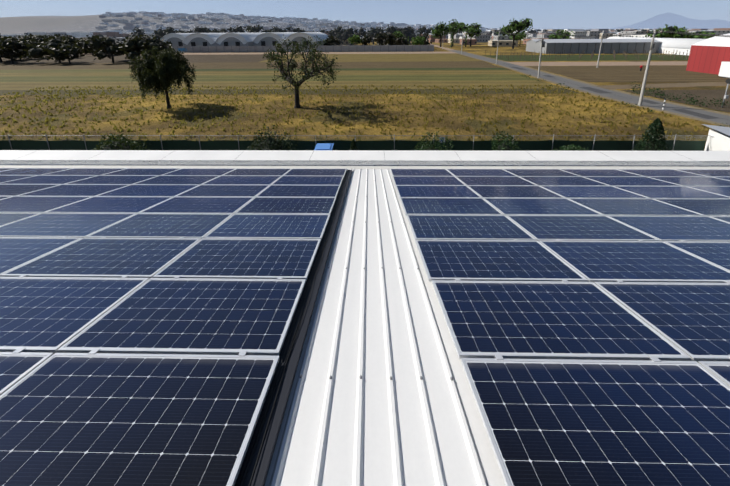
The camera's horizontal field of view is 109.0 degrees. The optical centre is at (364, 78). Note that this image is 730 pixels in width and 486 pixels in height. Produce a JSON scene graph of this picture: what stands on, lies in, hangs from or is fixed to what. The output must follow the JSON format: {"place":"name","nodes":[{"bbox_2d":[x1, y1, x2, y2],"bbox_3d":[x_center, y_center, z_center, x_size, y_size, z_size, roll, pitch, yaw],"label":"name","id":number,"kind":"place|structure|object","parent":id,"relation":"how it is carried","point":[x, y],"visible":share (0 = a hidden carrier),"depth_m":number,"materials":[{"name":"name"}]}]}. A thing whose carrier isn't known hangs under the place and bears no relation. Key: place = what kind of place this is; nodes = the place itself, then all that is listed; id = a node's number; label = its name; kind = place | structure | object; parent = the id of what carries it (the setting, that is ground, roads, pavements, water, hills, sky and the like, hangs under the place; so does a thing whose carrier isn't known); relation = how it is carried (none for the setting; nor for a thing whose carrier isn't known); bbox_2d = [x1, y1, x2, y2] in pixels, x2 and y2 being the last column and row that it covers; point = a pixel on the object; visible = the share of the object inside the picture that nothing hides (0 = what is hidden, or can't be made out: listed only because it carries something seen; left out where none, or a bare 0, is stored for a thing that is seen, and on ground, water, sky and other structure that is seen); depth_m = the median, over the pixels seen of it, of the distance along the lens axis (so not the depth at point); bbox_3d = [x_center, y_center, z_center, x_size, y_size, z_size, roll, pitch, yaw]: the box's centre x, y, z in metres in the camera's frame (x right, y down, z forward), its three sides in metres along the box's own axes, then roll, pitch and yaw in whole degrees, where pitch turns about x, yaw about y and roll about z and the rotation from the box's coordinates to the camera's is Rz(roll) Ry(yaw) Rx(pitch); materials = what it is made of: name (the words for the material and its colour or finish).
{"place":"outdoors","nodes":[
{"label":"outdoors","id":0,"kind":"place"},
{"bbox_2d":[0,0,728,36],"bbox_3d":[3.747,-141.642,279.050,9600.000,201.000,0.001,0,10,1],"label":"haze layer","id":1,"kind":"object","parent":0,"point":[360,13],"depth_m":292.19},
{"bbox_2d":[0,39,729,138],"bbox_3d":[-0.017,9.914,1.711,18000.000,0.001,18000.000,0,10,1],"label":"ground","id":2,"kind":"structure","parent":0,"point":[318,121],"depth_m":31.97,"materials":[{"name":"yellow plant"}]},
{"bbox_2d":[0,69,131,72],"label":"tan field","id":3,"kind":"structure","parent":2,"relation":"on","point":[71,71],"depth_m":70.47,"materials":[{"name":"beige soil"}]},
{"bbox_2d":[0,33,173,63],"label":"dark tree","id":4,"kind":"object","parent":2,"relation":"on","point":[58,48],"visible":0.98,"depth_m":87.21,"materials":[{"name":"green plant"}]},
{"bbox_2d":[0,54,281,62],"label":"field","id":5,"kind":"structure","parent":2,"relation":"on","point":[204,58],"depth_m":101.25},
{"bbox_2d":[127,46,196,108],"bbox_3d":[-26.668,-0.157,34.558,6.241,8.616,6.880,3,11,18],"label":"tree","id":6,"kind":"object","parent":2,"relation":"on","point":[163,70],"visible":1,"depth_m":33.14,"materials":[{"name":"green plant"}]},
{"bbox_2d":[160,33,192,45],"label":"greenhouse","id":7,"kind":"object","parent":2,"relation":"on","point":[176,39],"depth_m":144.87,"materials":[{"name":"white"}]},
{"bbox_2d":[182,33,224,45],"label":"greenhouse","id":8,"kind":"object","parent":2,"relation":"on","point":[201,39],"depth_m":138.89,"materials":[{"name":"white"}]},
{"bbox_2d":[0,13,431,34],"bbox_3d":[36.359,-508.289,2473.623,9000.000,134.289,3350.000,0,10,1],"label":"city hills","id":9,"kind":"structure","parent":2,"relation":"on","point":[26,24],"depth_m":1225.80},
{"bbox_2d":[215,32,269,45],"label":"greenhouse","id":10,"kind":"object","parent":2,"relation":"on","point":[236,39],"depth_m":138.70,"materials":[{"name":"white"}]},
{"bbox_2d":[0,61,501,69],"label":"field","id":11,"kind":"structure","parent":2,"relation":"on","point":[244,65],"depth_m":80.25,"materials":[{"name":"green plant"}]},
{"bbox_2d":[0,71,518,75],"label":"tan field","id":12,"kind":"structure","parent":2,"relation":"on","point":[273,73],"depth_m":64.49,"materials":[{"name":"brown soil"}]},
{"bbox_2d":[79,52,455,54],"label":"boundary wall","id":13,"kind":"structure","parent":2,"relation":"on","point":[308,53],"depth_m":125.39,"materials":[{"name":"beige concrete"}]},
{"bbox_2d":[0,74,536,81],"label":"field strip","id":14,"kind":"object","parent":2,"relation":"on","point":[434,77],"visible":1,"depth_m":57.73,"materials":[{"name":"green plant"}]},
{"bbox_2d":[253,32,297,45],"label":"greenhouse","id":15,"kind":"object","parent":2,"relation":"on","point":[265,39],"depth_m":144.28,"materials":[{"name":"white"}]},
{"bbox_2d":[0,80,561,89],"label":"tan field","id":16,"kind":"structure","parent":2,"relation":"on","point":[131,85],"depth_m":50.40,"materials":[{"name":"beige soil"}]},
{"bbox_2d":[0,88,580,94],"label":"field strip","id":17,"kind":"object","parent":2,"relation":"on","point":[437,91],"visible":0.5,"depth_m":44.49,"materials":[{"name":"green plant"}]},
{"bbox_2d":[168,45,433,52],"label":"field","id":18,"kind":"structure","parent":2,"relation":"on","point":[333,48],"depth_m":132.57,"materials":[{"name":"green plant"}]},
{"bbox_2d":[263,35,340,108],"bbox_3d":[-8.228,-0.799,33.935,9.932,9.912,12.272,-3,11,-15],"label":"sparse tree","id":19,"kind":"object","parent":2,"relation":"on","point":[287,76],"visible":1,"depth_m":32.94,"materials":[{"name":"green plant"}]},
{"bbox_2d":[285,32,328,45],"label":"greenhouse","id":20,"kind":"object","parent":2,"relation":"on","point":[296,37],"depth_m":144.07,"materials":[{"name":"white"}]},
{"bbox_2d":[0,24,648,45],"bbox_3d":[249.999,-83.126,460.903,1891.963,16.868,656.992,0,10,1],"label":"tree row","id":21,"kind":"object","parent":2,"relation":"on","point":[380,36],"visible":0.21,"depth_m":202.51,"materials":[{"name":"green plant"}]},
{"bbox_2d":[189,68,507,70],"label":"field strip","id":22,"kind":"object","parent":2,"relation":"on","point":[357,69],"visible":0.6,"depth_m":70.50,"materials":[{"name":"brown soil"}]},
{"bbox_2d":[187,70,509,71],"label":"tan field","id":23,"kind":"structure","parent":2,"relation":"on","point":[359,70],"depth_m":67.81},
{"bbox_2d":[0,136,701,140],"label":"chainlink fence","id":24,"kind":"object","parent":2,"relation":"on","point":[556,138],"visible":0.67,"depth_m":19.88,"materials":[{"name":"grey metal"}]},
{"bbox_2d":[0,140,705,150],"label":"fence shade cloth","id":25,"kind":"object","parent":24,"relation":"attached to","point":[603,145],"visible":0.23,"depth_m":20.00,"materials":[{"name":"fabric"}]},
{"bbox_2d":[0,139,706,148],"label":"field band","id":26,"kind":"object","parent":2,"relation":"on","point":[362,139],"depth_m":24.59,"materials":[{"name":"green plant"}]},
{"bbox_2d":[0,84,708,147],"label":"dry grass tufts","id":27,"kind":"object","parent":2,"relation":"on","point":[325,125],"depth_m":33.15,"materials":[{"name":"yellow plant"}]},
{"bbox_2d":[0,134,712,150],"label":"fence posts","id":28,"kind":"object","parent":2,"relation":"on","point":[394,135],"visible":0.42,"depth_m":19.82,"materials":[{"name":"grey metal"}]},
{"bbox_2d":[0,165,729,168],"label":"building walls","id":29,"kind":"structure","parent":2,"relation":"on","point":[357,167],"depth_m":10.16,"materials":[{"name":"paint"}]},
{"bbox_2d":[0,150,729,160],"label":"roof parapet","id":30,"kind":"structure","parent":29,"relation":"on","point":[414,155],"depth_m":10.70,"materials":[{"name":"white metal"}]},
{"bbox_2d":[0,160,729,165],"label":"cap","id":31,"kind":"object","parent":29,"relation":"attached to","point":[364,162],"visible":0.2,"depth_m":10.29,"materials":[{"name":"white metal"}]},
{"bbox_2d":[248,168,505,485],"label":"roof sheet","id":32,"kind":"object","parent":29,"relation":"on","point":[374,325],"visible":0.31,"depth_m":2.16,"materials":[{"name":"white metal"}]},
{"bbox_2d":[234,169,351,485],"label":"cable tray","id":33,"kind":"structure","parent":32,"relation":"attached to","point":[255,467],"depth_m":2.18,"materials":[{"name":"black metal"}]},
{"bbox_2d":[0,168,729,485],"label":"solar panels","id":34,"kind":"object","parent":32,"relation":"on","point":[146,316],"visible":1,"depth_m":2.77,"materials":[{"name":"blue glass"}]},
{"bbox_2d":[300,169,452,380],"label":"roof screws","id":35,"kind":"object","parent":32,"relation":"in","point":[330,377],"visible":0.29,"depth_m":2.16,"materials":[{"name":"grey metal"}]},
{"bbox_2d":[0,0,729,29],"bbox_3d":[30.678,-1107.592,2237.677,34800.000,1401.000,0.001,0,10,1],"label":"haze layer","id":36,"kind":"object","parent":2,"relation":"on","point":[428,11],"depth_m":2321.64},
{"bbox_2d":[0,0,729,29],"bbox_3d":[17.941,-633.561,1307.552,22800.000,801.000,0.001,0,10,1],"label":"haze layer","id":37,"kind":"object","parent":2,"relation":"on","point":[411,12],"depth_m":1355.90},
{"bbox_2d":[0,0,729,33],"bbox_3d":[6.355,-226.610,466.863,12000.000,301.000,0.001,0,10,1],"label":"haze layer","id":38,"kind":"object","parent":2,"relation":"on","point":[351,12],"depth_m":487.00,"materials":[{"name":"blue"}]},
{"bbox_2d":[1,11,729,39],"bbox_3d":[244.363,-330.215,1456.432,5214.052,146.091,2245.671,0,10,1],"label":"town buildings","id":39,"kind":"structure","parent":2,"relation":"on","point":[117,34],"depth_m":1209.54,"materials":[{"name":"white"}]},
{"bbox_2d":[260,53,478,61],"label":"tan field","id":40,"kind":"structure","parent":2,"relation":"on","point":[396,57],"depth_m":100.62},
{"bbox_2d":[16,30,729,46],"bbox_3d":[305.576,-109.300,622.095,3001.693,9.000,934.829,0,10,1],"label":"town buildings","id":41,"kind":"structure","parent":2,"relation":"on","point":[505,41],"depth_m":237.05,"materials":[{"name":"brick"}]},
{"bbox_2d":[348,17,715,48],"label":"trees","id":42,"kind":"object","parent":2,"relation":"on","point":[471,28],"visible":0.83,"depth_m":153.06,"materials":[{"name":"green plant"}]},
{"bbox_2d":[447,50,729,126],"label":"road verge","id":43,"kind":"object","parent":2,"relation":"on","point":[703,120],"depth_m":39.47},
{"bbox_2d":[496,31,499,63],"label":"utility pole","id":44,"kind":"object","parent":43,"relation":"on","point":[497,47],"visible":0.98,"depth_m":78.85,"materials":[{"name":"concrete"}]},
{"bbox_2d":[537,31,547,77],"bbox_3d":[37.322,-5.159,55.413,2.000,10.004,0.500,0,10,1],"label":"utility pole","id":45,"kind":"object","parent":43,"relation":"on","point":[542,42],"visible":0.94,"depth_m":55.05,"materials":[{"name":"concrete"}]},
{"bbox_2d":[638,30,661,105],"bbox_3d":[37.127,-1.301,34.191,2.000,10.003,0.340,0,10,1],"label":"utility pole","id":46,"kind":"object","parent":43,"relation":"on","point":[645,76],"visible":0.94,"depth_m":34.18,"materials":[{"name":"concrete"}]},
{"bbox_2d":[526,39,661,53],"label":"long greenhouse","id":47,"kind":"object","parent":2,"relation":"on","point":[580,46],"visible":0.81,"depth_m":113.98,"materials":[{"name":"grey plastic"}]},
{"bbox_2d":[507,61,687,65],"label":"dirt road","id":48,"kind":"structure","parent":2,"relation":"on","point":[600,63],"depth_m":79.22,"materials":[{"name":"beige soil"}]},
{"bbox_2d":[596,30,606,67],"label":"utility pole","id":49,"kind":"object","parent":2,"relation":"on","point":[600,49],"visible":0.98,"depth_m":69.69,"materials":[{"name":"grey concrete"}]},
{"bbox_2d":[520,73,729,126],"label":"roadside weeds","id":50,"kind":"object","parent":2,"relation":"on","point":[691,99],"visible":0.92,"depth_m":38.16,"materials":[{"name":"green plant"}]},
{"bbox_2d":[528,66,729,81],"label":"brown field","id":51,"kind":"structure","parent":2,"relation":"on","point":[631,73],"depth_m":60.23,"materials":[{"name":"brown soil"}]},
{"bbox_2d":[607,37,704,54],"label":"white tunnel","id":52,"kind":"structure","parent":2,"relation":"on","point":[678,45],"depth_m":108.51,"materials":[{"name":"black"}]},
{"bbox_2d":[613,13,729,28],"bbox_3d":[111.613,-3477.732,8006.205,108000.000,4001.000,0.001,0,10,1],"label":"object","id":53,"kind":"object","parent":2,"relation":"on","point":[678,21],"depth_m":8173.52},
{"bbox_2d":[702,124,729,150],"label":"white hut","id":54,"kind":"object","parent":2,"relation":"on","point":[719,140],"visible":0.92,"depth_m":18.87,"materials":[{"name":"white"}]},
{"bbox_2d":[0,0,729,33],"bbox_3d":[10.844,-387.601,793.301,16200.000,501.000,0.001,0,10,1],"label":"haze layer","id":55,"kind":"object","parent":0,"point":[352,14],"depth_m":827.14,"materials":[{"name":"blue"}]},
{"bbox_2d":[0,0,729,29],"label":"sky","id":56,"kind":"structure","parent":0,"point":[567,4],"materials":[{"name":"blue"}]},
{"bbox_2d":[1,0,729,28],"bbox_3d":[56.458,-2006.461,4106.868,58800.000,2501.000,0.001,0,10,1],"label":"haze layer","id":57,"kind":"object","parent":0,"point":[424,10],"depth_m":4257.87,"materials":[{"name":"blue"}]},
{"bbox_2d":[430,44,453,49],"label":"dirt road","id":58,"kind":"structure","parent":0,"point":[445,48],"depth_m":162.53,"materials":[{"name":"beige soil"}]},
{"bbox_2d":[482,54,688,60],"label":"green field","id":59,"kind":"structure","parent":0,"point":[642,57],"depth_m":96.06,"materials":[{"name":"green plant"}]},
{"bbox_2d":[485,50,687,59],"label":"shrubs","id":60,"kind":"object","parent":59,"relation":"on","point":[614,54],"visible":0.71,"depth_m":97.34,"materials":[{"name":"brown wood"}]},
{"bbox_2d":[445,31,729,36],"bbox_3d":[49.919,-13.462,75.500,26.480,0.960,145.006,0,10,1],"label":"buildings","id":61,"kind":"structure","parent":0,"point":[613,35],"depth_m":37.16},
{"bbox_2d":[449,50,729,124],"bbox_3d":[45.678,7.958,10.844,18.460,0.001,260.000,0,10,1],"label":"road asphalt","id":62,"kind":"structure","parent":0,"point":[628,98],"depth_m":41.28,"materials":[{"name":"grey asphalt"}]},
{"bbox_2d":[511,67,716,118],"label":"road patches","id":63,"kind":"object","parent":62,"relation":"on","point":[652,102],"visible":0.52,"depth_m":36.06,"materials":[{"name":"grey asphalt"}]},
{"bbox_2d":[596,82,729,88],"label":"dirt track","id":64,"kind":"structure","parent":0,"point":[663,85],"depth_m":47.70,"materials":[{"name":"brown soil"}]},
{"bbox_2d":[718,61,729,83],"bbox_3d":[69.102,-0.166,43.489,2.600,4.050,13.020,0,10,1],"label":"sign","id":65,"kind":"object","parent":64,"relation":"on","point":[724,71],"visible":0.95,"depth_m":49.01,"materials":[{"name":"grey metal"}]},
{"bbox_2d":[610,12,729,28],"bbox_3d":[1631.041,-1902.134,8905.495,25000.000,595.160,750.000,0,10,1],"label":"mountain","id":66,"kind":"structure","parent":0,"point":[669,18],"depth_m":8691.74,"materials":[{"name":"blue"}]},
{"bbox_2d":[622,90,729,112],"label":"dark field","id":67,"kind":"structure","parent":0,"point":[709,95],"depth_m":39.80,"materials":[{"name":"brown soil"}]},
{"bbox_2d":[686,33,729,74],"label":"red barn","id":68,"kind":"structure","parent":67,"relation":"on","point":[709,55],"depth_m":60.80,"materials":[{"name":"paint"}]},
{"bbox_2d":[722,84,728,107],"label":"sign post","id":69,"kind":"object","parent":67,"relation":"on","point":[726,96],"visible":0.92,"depth_m":33.52,"materials":[{"name":"grey metal"}]},
{"label":"yard dirt","id":70,"kind":"object","parent":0,"visible":0},
{"bbox_2d":[93,131,149,149],"bbox_3d":[-17.187,5.200,18.011,3.657,3.656,3.321,0,10,1],"label":"bush","id":71,"kind":"object","parent":70,"relation":"on","point":[123,144],"visible":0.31,"depth_m":17.72,"materials":[{"name":"green plant"}]},
{"bbox_2d":[246,123,299,149],"bbox_3d":[-6.546,4.917,17.927,3.943,4.113,3.260,0,10,1],"label":"bush","id":72,"kind":"object","parent":70,"relation":"on","point":[269,142],"visible":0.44,"depth_m":17.67,"materials":[{"name":"green plant"}]},
{"bbox_2d":[314,143,333,149],"bbox_3d":[-2.964,5.785,18.996,1.250,1.980,1.250,0,10,1],"label":"portable toilet","id":73,"kind":"object","parent":70,"relation":"on","point":[324,146],"visible":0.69,"depth_m":18.79,"materials":[{"name":"blue plastic"}]},
{"bbox_2d":[349,139,357,149],"bbox_3d":[-0.769,5.488,18.254,1.364,2.802,1.318,0,10,1],"label":"bush","id":74,"kind":"object","parent":70,"relation":"on","point":[353,144],"visible":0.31,"depth_m":17.94,"materials":[{"name":"green plant"}]},
{"bbox_2d":[414,131,453,149],"bbox_3d":[4.518,5.260,17.614,3.132,3.414,2.809,0,10,1],"label":"bush","id":75,"kind":"object","parent":70,"relation":"on","point":[430,147],"visible":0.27,"depth_m":17.44,"materials":[{"name":"green plant"}]},
{"bbox_2d":[490,131,519,150],"bbox_3d":[9.716,5.209,18.218,1.753,3.237,1.832,0,10,1],"label":"bush","id":76,"kind":"object","parent":70,"relation":"on","point":[503,146],"visible":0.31,"depth_m":17.94,"materials":[{"name":"green plant"}]},
{"bbox_2d":[552,143,588,150],"bbox_3d":[14.585,5.669,18.030,2.972,2.338,2.888,0,10,1],"label":"bush","id":77,"kind":"object","parent":70,"relation":"on","point":[568,148],"visible":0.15,"depth_m":18.11,"materials":[{"name":"green plant"}]},
{"bbox_2d":[633,118,668,150],"bbox_3d":[19.818,4.704,17.950,2.278,4.203,2.376,0,10,1],"label":"conical tree","id":78,"kind":"object","parent":70,"relation":"on","point":[653,142],"visible":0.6,"depth_m":17.67,"materials":[{"name":"green plant"}]}
]}

